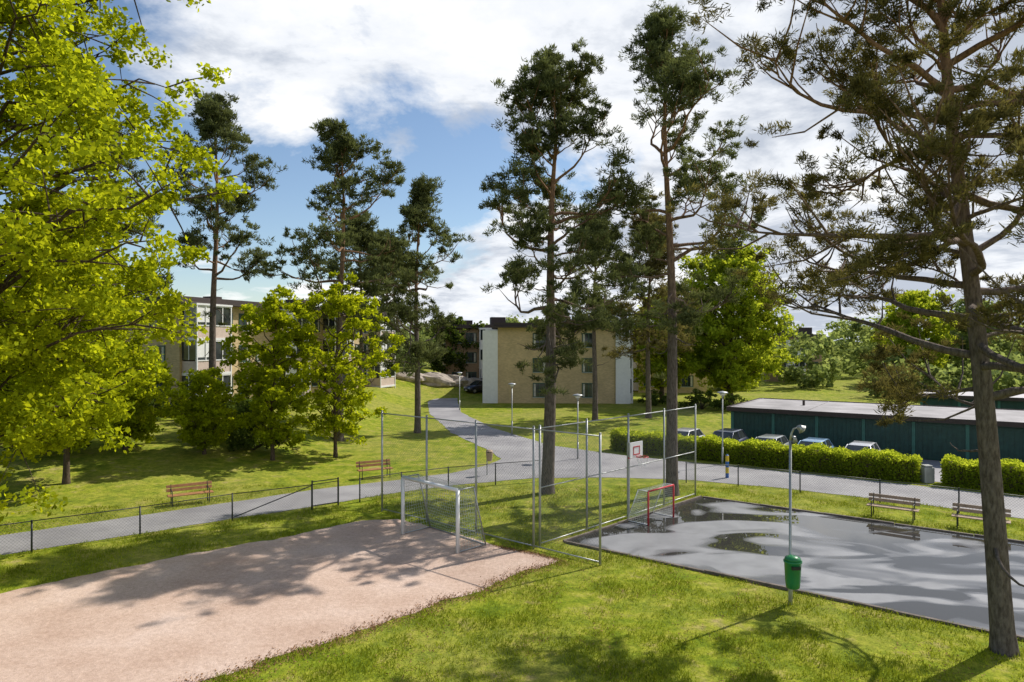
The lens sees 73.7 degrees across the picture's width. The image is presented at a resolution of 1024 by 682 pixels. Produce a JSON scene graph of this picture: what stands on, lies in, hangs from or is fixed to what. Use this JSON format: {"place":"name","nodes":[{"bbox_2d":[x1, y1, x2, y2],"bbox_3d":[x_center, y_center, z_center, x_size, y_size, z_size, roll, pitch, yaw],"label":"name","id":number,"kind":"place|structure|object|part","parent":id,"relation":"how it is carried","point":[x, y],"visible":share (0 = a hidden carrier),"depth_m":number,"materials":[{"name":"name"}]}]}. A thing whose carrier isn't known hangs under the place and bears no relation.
{"place":"outdoors","nodes":[
{"label":"outdoors","id":0,"kind":"place"},
{"bbox_2d":[0,342,1023,681],"bbox_3d":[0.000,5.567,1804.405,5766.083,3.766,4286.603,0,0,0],"label":"ground","id":1,"kind":"structure","parent":0,"point":[144,472],"depth_m":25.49,"materials":[{"name":"green plant"}]},
{"bbox_2d":[3,432,91,454],"bbox_3d":[-24.906,4.968,36.349,4.172,2.272,3.551,0,0,0],"label":"shrub","id":2,"kind":"object","parent":1,"relation":"on","point":[10,448],"visible":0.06,"depth_m":36.32,"materials":[{"name":"green plant"}]},
{"bbox_2d":[0,205,104,407],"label":"maple tree","id":3,"kind":"object","parent":1,"relation":"on","point":[48,330],"depth_m":38.83,"materials":[{"name":"green plant"}]},
{"bbox_2d":[0,247,176,484],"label":"maple tree","id":4,"kind":"object","parent":1,"relation":"on","point":[100,367],"visible":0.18,"depth_m":31.76,"materials":[{"name":"green plant"}]},
{"bbox_2d":[37,113,184,377],"bbox_3d":[-27.098,-5.038,46.133,9.658,21.516,11.342,0,0,0],"label":"pine tree","id":5,"kind":"object","parent":1,"relation":"on","point":[135,174],"visible":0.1,"depth_m":47.11,"materials":[{"name":"green plant"}]},
{"bbox_2d":[0,0,250,521],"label":"maple tree","id":6,"kind":"object","parent":1,"relation":"on","point":[66,89],"visible":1,"depth_m":21.88,"materials":[{"name":"green plant"}]},
{"bbox_2d":[95,352,179,449],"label":"maple tree","id":7,"kind":"object","parent":1,"relation":"on","point":[141,420],"visible":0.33,"depth_m":38.09,"materials":[{"name":"green plant"}]},
{"bbox_2d":[147,396,171,420],"bbox_3d":[-24.780,4.436,45.603,4.365,2.186,4.508,0,0,45],"label":"shrub","id":8,"kind":"object","parent":1,"relation":"on","point":[153,403],"visible":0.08,"depth_m":45.16,"materials":[{"name":"green plant"}]},
{"bbox_2d":[0,481,336,554],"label":"fence","id":9,"kind":"object","parent":1,"relation":"on","point":[140,514],"visible":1,"depth_m":24.80,"materials":[{"name":"black metal"}]},
{"bbox_2d":[233,477,338,517],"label":"fence gate","id":10,"kind":"structure","parent":9,"relation":"attached to","point":[337,478],"depth_m":28.52,"materials":[{"name":"black metal"}]},
{"bbox_2d":[168,391,188,406],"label":"shrub","id":11,"kind":"object","parent":1,"relation":"on","point":[169,403],"visible":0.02,"depth_m":49.39,"materials":[{"name":"green plant"}]},
{"bbox_2d":[166,481,213,506],"bbox_3d":[-13.843,6.568,29.367,1.800,0.868,0.603,0,0,-33],"label":"park bench","id":12,"kind":"object","parent":1,"relation":"on","point":[207,486],"visible":0.99,"depth_m":29.45,"materials":[{"name":"brown wood"}]},
{"bbox_2d":[160,366,240,454],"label":"maple tree","id":13,"kind":"object","parent":1,"relation":"on","point":[204,433],"visible":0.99,"depth_m":37.75,"materials":[{"name":"green plant"}]},
{"bbox_2d":[156,90,287,386],"bbox_3d":[-20.674,-6.092,48.489,8.096,23.761,8.438,0,0,0],"label":"pine tree","id":14,"kind":"object","parent":1,"relation":"on","point":[215,123],"visible":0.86,"depth_m":48.14,"materials":[{"name":"green plant"}]},
{"bbox_2d":[201,406,248,438],"bbox_3d":[-18.302,4.998,42.143,3.892,2.170,3.259,0,0,21],"label":"shrub","id":15,"kind":"object","parent":1,"relation":"on","point":[241,430],"visible":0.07,"depth_m":42.30,"materials":[{"name":"green plant"}]},
{"bbox_2d":[88,303,378,402],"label":"walls","id":16,"kind":"structure","parent":1,"relation":"on","point":[173,354],"depth_m":56.16,"materials":[{"name":"yellow brick"}]},
{"bbox_2d":[123,305,393,395],"bbox_3d":[-26.653,0.895,71.287,14.645,7.410,32.600,0,0,19],"label":"window glass","id":17,"kind":"object","parent":16,"relation":"attached to","point":[192,347],"visible":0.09,"depth_m":56.32,"materials":[{"name":"glass"}]},
{"bbox_2d":[150,313,368,399],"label":"window frames","id":18,"kind":"structure","parent":16,"relation":"attached to","point":[163,355],"depth_m":60.96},
{"bbox_2d":[135,296,386,315],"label":"roof","id":19,"kind":"structure","parent":16,"relation":"on","point":[236,303],"depth_m":57.51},
{"bbox_2d":[203,296,308,303],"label":"roof vents","id":20,"kind":"object","parent":19,"relation":"on","point":[290,301],"visible":0.14,"depth_m":78.78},
{"bbox_2d":[181,303,395,398],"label":"balconies","id":21,"kind":"structure","parent":16,"relation":"attached to","point":[202,350],"depth_m":56.06,"materials":[{"name":"white paint"}]},
{"bbox_2d":[220,393,256,403],"bbox_3d":[-20.973,4.560,52.241,3.384,1.724,3.328,0,0,-18],"label":"shrub","id":22,"kind":"object","parent":1,"relation":"on","point":[236,396],"visible":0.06,"depth_m":52.31,"materials":[{"name":"green plant"}]},
{"bbox_2d":[222,398,255,414],"bbox_3d":[-19.854,4.796,49.543,3.255,1.429,3.111,0,0,-29],"label":"shrub","id":23,"kind":"object","parent":1,"relation":"on","point":[229,405],"visible":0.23,"depth_m":49.49,"materials":[{"name":"green plant"}]},
{"bbox_2d":[226,423,282,451],"bbox_3d":[-15.286,5.548,40.469,3.411,1.848,3.079,0,0,0],"label":"shrub","id":24,"kind":"object","parent":1,"relation":"on","point":[247,442],"visible":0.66,"depth_m":39.88,"materials":[{"name":"green plant"}]},
{"bbox_2d":[236,402,273,424],"bbox_3d":[-17.352,4.919,46.013,3.164,1.791,3.400,0,0,31],"label":"shrub","id":25,"kind":"object","parent":1,"relation":"on","point":[243,408],"visible":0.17,"depth_m":46.01,"materials":[{"name":"green plant"}]},
{"bbox_2d":[218,284,320,460],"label":"maple tree","id":26,"kind":"object","parent":1,"relation":"on","point":[264,377],"visible":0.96,"depth_m":38.33,"materials":[{"name":"green plant"}]},
{"bbox_2d":[0,519,549,681],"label":"gravel pitch","id":27,"kind":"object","parent":1,"relation":"on","point":[185,618],"visible":0.98,"depth_m":18.31,"materials":[{"name":"gravel"}]},
{"bbox_2d":[401,474,485,553],"bbox_3d":[-2.441,5.929,24.021,1.337,2.152,3.180,0,0,-44],"label":"football goal","id":28,"kind":"object","parent":27,"relation":"on","point":[456,490],"visible":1,"depth_m":23.87,"materials":[{"name":"white paint"}]},
{"bbox_2d":[166,539,1022,681],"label":"leaf litter","id":29,"kind":"object","parent":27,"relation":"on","point":[490,585],"visible":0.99,"depth_m":16.89,"materials":[{"name":"plant"}]},
{"bbox_2d":[264,271,405,457],"bbox_3d":[-10.282,1.498,41.246,7.826,11.565,7.543,0,0,34],"label":"maple tree","id":30,"kind":"object","parent":1,"relation":"on","point":[336,423],"visible":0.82,"depth_m":40.43,"materials":[{"name":"green plant"}]},
{"bbox_2d":[260,117,411,441],"bbox_3d":[-11.836,-4.042,46.702,10.064,22.289,10.009,0,0,0],"label":"pine tree","id":31,"kind":"object","parent":1,"relation":"on","point":[340,147],"visible":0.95,"depth_m":46.29,"materials":[{"name":"green plant"}]},
{"bbox_2d":[314,208,413,385],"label":"pine tree","id":32,"kind":"object","parent":1,"relation":"on","point":[364,228],"visible":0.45,"depth_m":69.18,"materials":[{"name":"green plant"}]},
{"bbox_2d":[356,459,392,479],"bbox_3d":[-7.037,6.568,34.970,1.800,0.868,0.603,0,0,-28],"label":"park bench","id":33,"kind":"object","parent":1,"relation":"on","point":[375,462],"visible":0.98,"depth_m":35.00,"materials":[{"name":"brown wood"}]},
{"bbox_2d":[366,236,431,329],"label":"pine tree","id":34,"kind":"object","parent":1,"relation":"on","point":[391,294],"visible":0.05,"depth_m":91.62,"materials":[{"name":"green plant"}]},
{"bbox_2d":[354,172,475,432],"bbox_3d":[-7.251,-2.760,51.714,10.489,20.128,8.676,0,0,39],"label":"pine tree","id":35,"kind":"object","parent":1,"relation":"on","point":[415,212],"visible":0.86,"depth_m":51.18,"materials":[{"name":"green plant"}]},
{"bbox_2d":[396,372,481,386],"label":"rock outcrop","id":36,"kind":"object","parent":1,"relation":"on","point":[436,379],"visible":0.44,"depth_m":91.39,"materials":[{"name":"stone"}]},
{"bbox_2d":[359,460,541,502],"bbox_3d":[-2.624,6.560,32.121,9.477,1.280,0.581,0,0,-29],"label":"fence","id":37,"kind":"object","parent":1,"relation":"on","point":[495,478],"visible":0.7,"depth_m":32.17,"materials":[{"name":"black metal"}]},
{"bbox_2d":[424,315,484,372],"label":"birch tree","id":38,"kind":"object","parent":1,"relation":"on","point":[451,356],"visible":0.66,"depth_m":96.38,"materials":[{"name":"green plant"}]},
{"bbox_2d":[457,372,461,409],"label":"street lamp","id":39,"kind":"object","parent":1,"relation":"on","point":[459,373],"visible":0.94,"depth_m":68.96,"materials":[{"name":"metal"}]},
{"bbox_2d":[443,328,494,377],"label":"walls","id":40,"kind":"structure","parent":1,"relation":"on","point":[471,367],"depth_m":97.43,"materials":[{"name":"brown brick"}]},
{"bbox_2d":[452,333,476,377],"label":"window frames","id":41,"kind":"structure","parent":40,"relation":"attached to","point":[475,353],"depth_m":97.52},
{"bbox_2d":[440,324,493,327],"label":"roof","id":42,"kind":"structure","parent":40,"relation":"on","point":[470,326],"depth_m":96.94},
{"bbox_2d":[464,317,505,324],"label":"roof vents","id":43,"kind":"object","parent":42,"relation":"on","point":[493,320],"visible":0.61,"depth_m":102.84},
{"bbox_2d":[452,330,482,379],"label":"window glass","id":44,"kind":"object","parent":40,"relation":"attached to","point":[470,336],"visible":0.38,"depth_m":97.42,"materials":[{"name":"glass"}]},
{"bbox_2d":[478,328,491,377],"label":"balconies","id":45,"kind":"structure","parent":40,"relation":"attached to","point":[481,361],"depth_m":96.12,"materials":[{"name":"white paint"}]},
{"bbox_2d":[464,380,482,392],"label":"parked car","id":46,"kind":"object","parent":1,"relation":"on","point":[475,386],"visible":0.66,"depth_m":88.92,"materials":[{"name":"paint"}]},
{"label":"windows","id":47,"kind":"part","parent":46,"relation":"part of","materials":[{"name":"black glass"}]},
{"bbox_2d":[381,411,601,565],"bbox_3d":[-1.284,5.030,24.693,10.646,4.340,0.138,0,0,40],"label":"chain link fence","id":48,"kind":"object","parent":1,"relation":"on","point":[533,429],"visible":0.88,"depth_m":23.98,"materials":[{"name":"metal"}]},
{"bbox_2d":[508,383,515,434],"bbox_3d":[0.000,5.165,51.000,0.660,4.070,0.660,0,0,0],"label":"street lamp","id":49,"kind":"object","parent":1,"relation":"on","point":[511,384],"visible":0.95,"depth_m":50.96,"materials":[{"name":"metal"}]},
{"bbox_2d":[498,328,615,403],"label":"walls","id":50,"kind":"structure","parent":1,"relation":"on","point":[511,351],"depth_m":76.75,"materials":[{"name":"yellow brick"}]},
{"bbox_2d":[491,323,616,328],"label":"roof","id":51,"kind":"structure","parent":50,"relation":"on","point":[509,325],"depth_m":76.37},
{"bbox_2d":[483,329,632,403],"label":"wall panels","id":52,"kind":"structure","parent":50,"relation":"attached to","point":[624,376],"depth_m":76.76,"materials":[{"name":"white paint"}]},
{"bbox_2d":[533,333,591,397],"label":"window frames","id":53,"kind":"structure","parent":50,"relation":"attached to","point":[583,371],"depth_m":76.46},
{"bbox_2d":[534,334,630,396],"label":"window glass","id":54,"kind":"object","parent":50,"relation":"attached to","point":[586,370],"visible":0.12,"depth_m":76.45,"materials":[{"name":"glass"}]},
{"bbox_2d":[100,278,1023,399],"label":"distant trees","id":55,"kind":"object","parent":1,"relation":"on","point":[825,347],"visible":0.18,"depth_m":103.71,"materials":[{"name":"plant"}]},
{"bbox_2d":[478,36,649,494],"bbox_3d":[2.199,-3.227,31.492,8.093,21.089,8.925,0,0,-42],"label":"pine tree","id":56,"kind":"object","parent":1,"relation":"on","point":[548,84],"visible":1,"depth_m":30.93,"materials":[{"name":"green plant"}]},
{"bbox_2d":[572,394,582,458],"bbox_3d":[3.900,5.165,40.500,0.660,4.070,0.660,0,0,0],"label":"street lamp","id":57,"kind":"object","parent":1,"relation":"on","point":[577,396],"visible":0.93,"depth_m":40.47,"materials":[{"name":"metal"}]},
{"bbox_2d":[537,208,655,420],"bbox_3d":[7.642,-2.205,60.498,10.981,19.020,8.751,0,0,0],"label":"pine tree","id":58,"kind":"object","parent":1,"relation":"on","point":[621,323],"visible":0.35,"depth_m":59.37,"materials":[{"name":"green plant"}]},
{"bbox_2d":[539,404,695,546],"bbox_3d":[4.637,5.030,27.063,0.138,4.340,10.713,0,0,44],"label":"chain link fence","id":59,"kind":"object","parent":1,"relation":"on","point":[627,440],"visible":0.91,"depth_m":26.38,"materials":[{"name":"metal"}]},
{"bbox_2d":[627,441,648,516],"bbox_3d":[4.894,5.525,26.678,0.813,3.150,0.805,0,0,-4],"label":"basketball hoop","id":60,"kind":"object","parent":1,"relation":"on","point":[634,449],"visible":0.98,"depth_m":26.91,"materials":[{"name":"metal"}]},
{"bbox_2d":[637,389,666,405],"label":"shrub","id":61,"kind":"object","parent":1,"relation":"on","point":[655,401],"visible":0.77,"depth_m":73.27,"materials":[{"name":"green plant"}]},
{"bbox_2d":[600,205,707,417],"bbox_3d":[12.547,-2.601,62.152,11.407,19.810,8.914,0,0,23],"label":"pine tree","id":62,"kind":"object","parent":1,"relation":"on","point":[658,266],"visible":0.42,"depth_m":61.29,"materials":[{"name":"green plant"}]},
{"bbox_2d":[628,292,689,398],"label":"linden tree","id":63,"kind":"object","parent":1,"relation":"on","point":[658,363],"visible":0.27,"depth_m":78.40,"materials":[{"name":"green plant"}]},
{"bbox_2d":[638,328,706,392],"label":"walls","id":64,"kind":"structure","parent":1,"relation":"on","point":[690,389],"depth_m":91.36,"materials":[{"name":"yellow brick"}]},
{"bbox_2d":[633,361,637,390],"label":"balconies","id":65,"kind":"structure","parent":64,"relation":"attached to","point":[635,386],"depth_m":95.08,"materials":[{"name":"white paint"}]},
{"bbox_2d":[635,332,690,385],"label":"window glass","id":66,"kind":"object","parent":64,"relation":"attached to","point":[689,381],"visible":0.06,"depth_m":91.46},
{"bbox_2d":[651,358,692,386],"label":"window frames","id":67,"kind":"structure","parent":64,"relation":"attached to","point":[687,382],"depth_m":91.27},
{"bbox_2d":[591,0,767,495],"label":"pine tree","id":68,"kind":"object","parent":1,"relation":"on","point":[664,68],"visible":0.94,"depth_m":30.85,"materials":[{"name":"green plant"}]},
{"bbox_2d":[678,388,718,408],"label":"shrub","id":69,"kind":"object","parent":1,"relation":"on","point":[698,398],"visible":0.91,"depth_m":69.82,"materials":[{"name":"green plant"}]},
{"bbox_2d":[406,315,1023,354],"bbox_3d":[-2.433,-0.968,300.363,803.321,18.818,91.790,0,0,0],"label":"distant trees","id":70,"kind":"object","parent":1,"relation":"on","point":[530,320],"depth_m":281.61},
{"bbox_2d":[717,391,727,463],"bbox_3d":[11.900,5.015,38.600,0.660,4.370,0.660,0,0,0],"label":"street lamp","id":71,"kind":"object","parent":1,"relation":"on","point":[722,393],"visible":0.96,"depth_m":38.56,"materials":[{"name":"metal"}]},
{"bbox_2d":[650,238,801,403],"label":"linden tree","id":72,"kind":"object","parent":1,"relation":"on","point":[748,320],"visible":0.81,"depth_m":73.51,"materials":[{"name":"green plant"}]},
{"bbox_2d":[725,454,728,477],"bbox_3d":[11.000,6.425,34.900,0.162,1.250,0.170,0,0,0],"label":"marker post","id":73,"kind":"object","parent":1,"relation":"on","point":[727,465],"visible":0.94,"depth_m":34.84,"materials":[{"name":"multicoloured paint"}]},
{"bbox_2d":[712,393,747,409],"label":"shrub","id":74,"kind":"object","parent":1,"relation":"on","point":[730,398],"visible":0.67,"depth_m":68.14,"materials":[{"name":"green plant"}]},
{"bbox_2d":[609,426,922,482],"bbox_3d":[13.544,6.429,39.167,17.305,1.943,2.204,0,0,36],"label":"hedge","id":75,"kind":"object","parent":1,"relation":"on","point":[893,464],"visible":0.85,"depth_m":37.28,"materials":[{"name":"green plant"}]},
{"bbox_2d":[760,337,821,381],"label":"walls","id":76,"kind":"structure","parent":1,"relation":"on","point":[773,379],"depth_m":117.60,"materials":[{"name":"brown brick"}]},
{"bbox_2d":[785,340,805,378],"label":"balconies","id":77,"kind":"structure","parent":76,"relation":"attached to","point":[788,341],"depth_m":115.93,"materials":[{"name":"white paint"}]},
{"bbox_2d":[779,343,817,366],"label":"window glass","id":78,"kind":"object","parent":76,"relation":"attached to","point":[801,363],"visible":0.17,"depth_m":115.78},
{"bbox_2d":[568,497,1023,635],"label":"asphalt court","id":79,"kind":"object","parent":1,"relation":"on","point":[941,575],"visible":1,"depth_m":22.53,"materials":[{"name":"asphalt"}]},
{"bbox_2d":[627,483,673,525],"bbox_3d":[5.452,6.335,26.777,1.815,1.341,0.999,0,0,-44],"label":"hockey goal","id":80,"kind":"object","parent":79,"relation":"on","point":[661,487],"visible":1,"depth_m":26.58,"materials":[{"name":"red paint"}]},
{"bbox_2d":[563,496,1023,640],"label":"court kerb","id":81,"kind":"structure","parent":79,"relation":"on","point":[782,587],"depth_m":21.34,"materials":[{"name":"concrete"}]},
{"bbox_2d":[788,425,805,603],"bbox_3d":[7.579,4.709,18.151,0.438,4.982,0.251,0,0,23],"label":"street lamp","id":82,"kind":"object","parent":1,"relation":"on","point":[801,428],"visible":0.81,"depth_m":18.12,"materials":[{"name":"metal"}]},
{"bbox_2d":[783,555,801,589],"bbox_3d":[7.370,6.055,17.915,0.463,0.850,0.480,0,0,0],"label":"litter bin","id":83,"kind":"object","parent":82,"relation":"attached to","point":[792,565],"visible":1,"depth_m":17.76,"materials":[{"name":"green plastic"}]},
{"bbox_2d":[648,0,1023,656],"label":"pine tree","id":84,"kind":"object","parent":1,"relation":"on","point":[919,249],"visible":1,"depth_m":15.33,"materials":[{"name":"green plant"}]},
{"bbox_2d":[685,462,1023,518],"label":"fence","id":85,"kind":"object","parent":1,"relation":"on","point":[879,487],"visible":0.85,"depth_m":30.15,"materials":[{"name":"black metal"}]},
{"bbox_2d":[726,398,1023,466],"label":"garage row","id":86,"kind":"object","parent":1,"relation":"on","point":[841,424],"visible":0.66,"depth_m":44.85,"materials":[{"name":"green paint"}]},
{"bbox_2d":[734,412,1022,462],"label":"doors","id":87,"kind":"structure","parent":86,"relation":"in","point":[933,441],"depth_m":43.79,"materials":[{"name":"green paint"}]},
{"bbox_2d":[866,493,919,522],"bbox_3d":[15.048,6.568,26.964,1.800,0.868,0.603,0,0,37],"label":"park bench","id":88,"kind":"object","parent":1,"relation":"on","point":[873,504],"visible":0.98,"depth_m":27.02,"materials":[{"name":"brown wood"}]},
{"bbox_2d":[870,289,957,369],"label":"birch tree","id":89,"kind":"object","parent":1,"relation":"on","point":[923,299],"visible":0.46,"depth_m":109.67,"materials":[{"name":"green plant"}]},
{"bbox_2d":[919,464,934,482],"bbox_3d":[20.600,6.725,33.900,0.500,1.150,0.500,0,0,0],"label":"utility box","id":90,"kind":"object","parent":1,"relation":"on","point":[927,472],"depth_m":33.65,"materials":[{"name":"metal"}]},
{"bbox_2d":[916,366,993,389],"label":"willow bush","id":91,"kind":"object","parent":1,"relation":"on","point":[934,371],"visible":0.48,"depth_m":83.29,"materials":[{"name":"green plant"}]},
{"bbox_2d":[920,389,1023,409],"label":"garage row","id":92,"kind":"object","parent":1,"relation":"on","point":[1015,402],"visible":0.16,"depth_m":58.08,"materials":[{"name":"grey paint"}]},
{"bbox_2d":[923,399,1023,409],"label":"doors","id":93,"kind":"structure","parent":92,"relation":"in","point":[1004,405],"depth_m":58.32,"materials":[{"name":"green paint"}]},
{"bbox_2d":[939,296,1022,377],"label":"birch tree","id":94,"kind":"object","parent":1,"relation":"on","point":[964,333],"visible":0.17,"depth_m":116.22,"materials":[{"name":"green plant"}]},
{"bbox_2d":[951,503,1010,528],"bbox_3d":[17.348,6.568,25.264,1.800,0.868,0.603,0,0,37],"label":"park bench","id":95,"kind":"object","parent":1,"relation":"on","point":[957,509],"visible":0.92,"depth_m":25.56,"materials":[{"name":"brown wood"}]},
{"bbox_2d":[939,453,1023,493],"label":"hedge","id":96,"kind":"object","parent":1,"relation":"on","point":[958,471],"visible":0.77,"depth_m":32.40,"materials":[{"name":"green plant"}]},
{"bbox_2d":[0,398,1023,554],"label":"asphalt path","id":97,"kind":"structure","parent":0,"point":[444,408],"depth_m":33.00,"materials":[{"name":"asphalt"}]},
{"bbox_2d":[486,449,492,474],"bbox_3d":[-1.180,6.325,35.600,0.400,1.350,0.400,0,0,0],"label":"waste basket","id":98,"kind":"object","parent":97,"relation":"on","point":[490,452],"visible":0.89,"depth_m":35.50,"materials":[{"name":"metal"}]},
{"bbox_2d":[0,0,1023,341],"label":"sky","id":99,"kind":"structure","parent":0,"point":[413,76],"materials":[{"name":"blue"}]},
{"bbox_2d":[773,334,826,337],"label":"roof","id":100,"kind":"structure","parent":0,"point":[793,335],"depth_m":116.79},
{"bbox_2d":[777,327,811,333],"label":"roof vents","id":101,"kind":"object","parent":100,"relation":"on","point":[808,330],"visible":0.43,"depth_m":121.11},
{"bbox_2d":[921,459,941,481],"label":"parking asphalt","id":102,"kind":"structure","parent":0,"point":[935,464],"depth_m":40.42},
{"bbox_2d":[678,427,704,436],"bbox_3d":[11.489,6.695,45.886,2.120,1.470,4.275,0,0,38],"label":"parked car","id":103,"kind":"object","parent":102,"relation":"on","point":[699,432],"visible":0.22,"depth_m":45.93,"materials":[{"name":"paint"}]},
{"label":"windows","id":104,"kind":"part","parent":103,"relation":"part of","materials":[{"name":"grey glass"}]},
{"bbox_2d":[713,428,748,441],"bbox_3d":[13.889,6.615,44.286,2.120,1.630,4.275,0,0,38],"label":"parked car","id":105,"kind":"object","parent":102,"relation":"on","point":[739,435],"visible":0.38,"depth_m":44.13,"materials":[{"name":"paint"}]},
{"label":"windows","id":106,"kind":"part","parent":105,"relation":"part of","materials":[{"name":"grey glass"}]},
{"bbox_2d":[755,434,788,445],"bbox_3d":[15.989,6.695,42.586,2.120,1.470,4.275,0,0,38],"label":"parked car","id":107,"kind":"object","parent":102,"relation":"on","point":[779,438],"visible":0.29,"depth_m":42.60,"materials":[{"name":"paint"}]},
{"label":"windows","id":108,"kind":"part","parent":107,"relation":"part of","materials":[{"name":"grey glass"}]},
{"bbox_2d":[798,437,833,449],"bbox_3d":[18.089,6.695,41.086,2.120,1.470,4.275,0,0,38],"label":"parked car","id":109,"kind":"object","parent":102,"relation":"on","point":[809,441],"visible":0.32,"depth_m":41.08,"materials":[{"name":"paint"}]},
{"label":"windows","id":110,"kind":"part","parent":109,"relation":"part of","materials":[{"name":"grey glass"}]},
{"bbox_2d":[845,441,880,450],"bbox_3d":[20.189,6.695,39.586,2.120,1.470,4.275,0,0,38],"label":"parked car","id":111,"kind":"object","parent":102,"relation":"on","point":[856,445],"visible":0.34,"depth_m":39.46,"materials":[{"name":"paint"}]},
{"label":"windows","id":112,"kind":"part","parent":111,"relation":"part of","materials":[{"name":"grey glass"}]}
]}

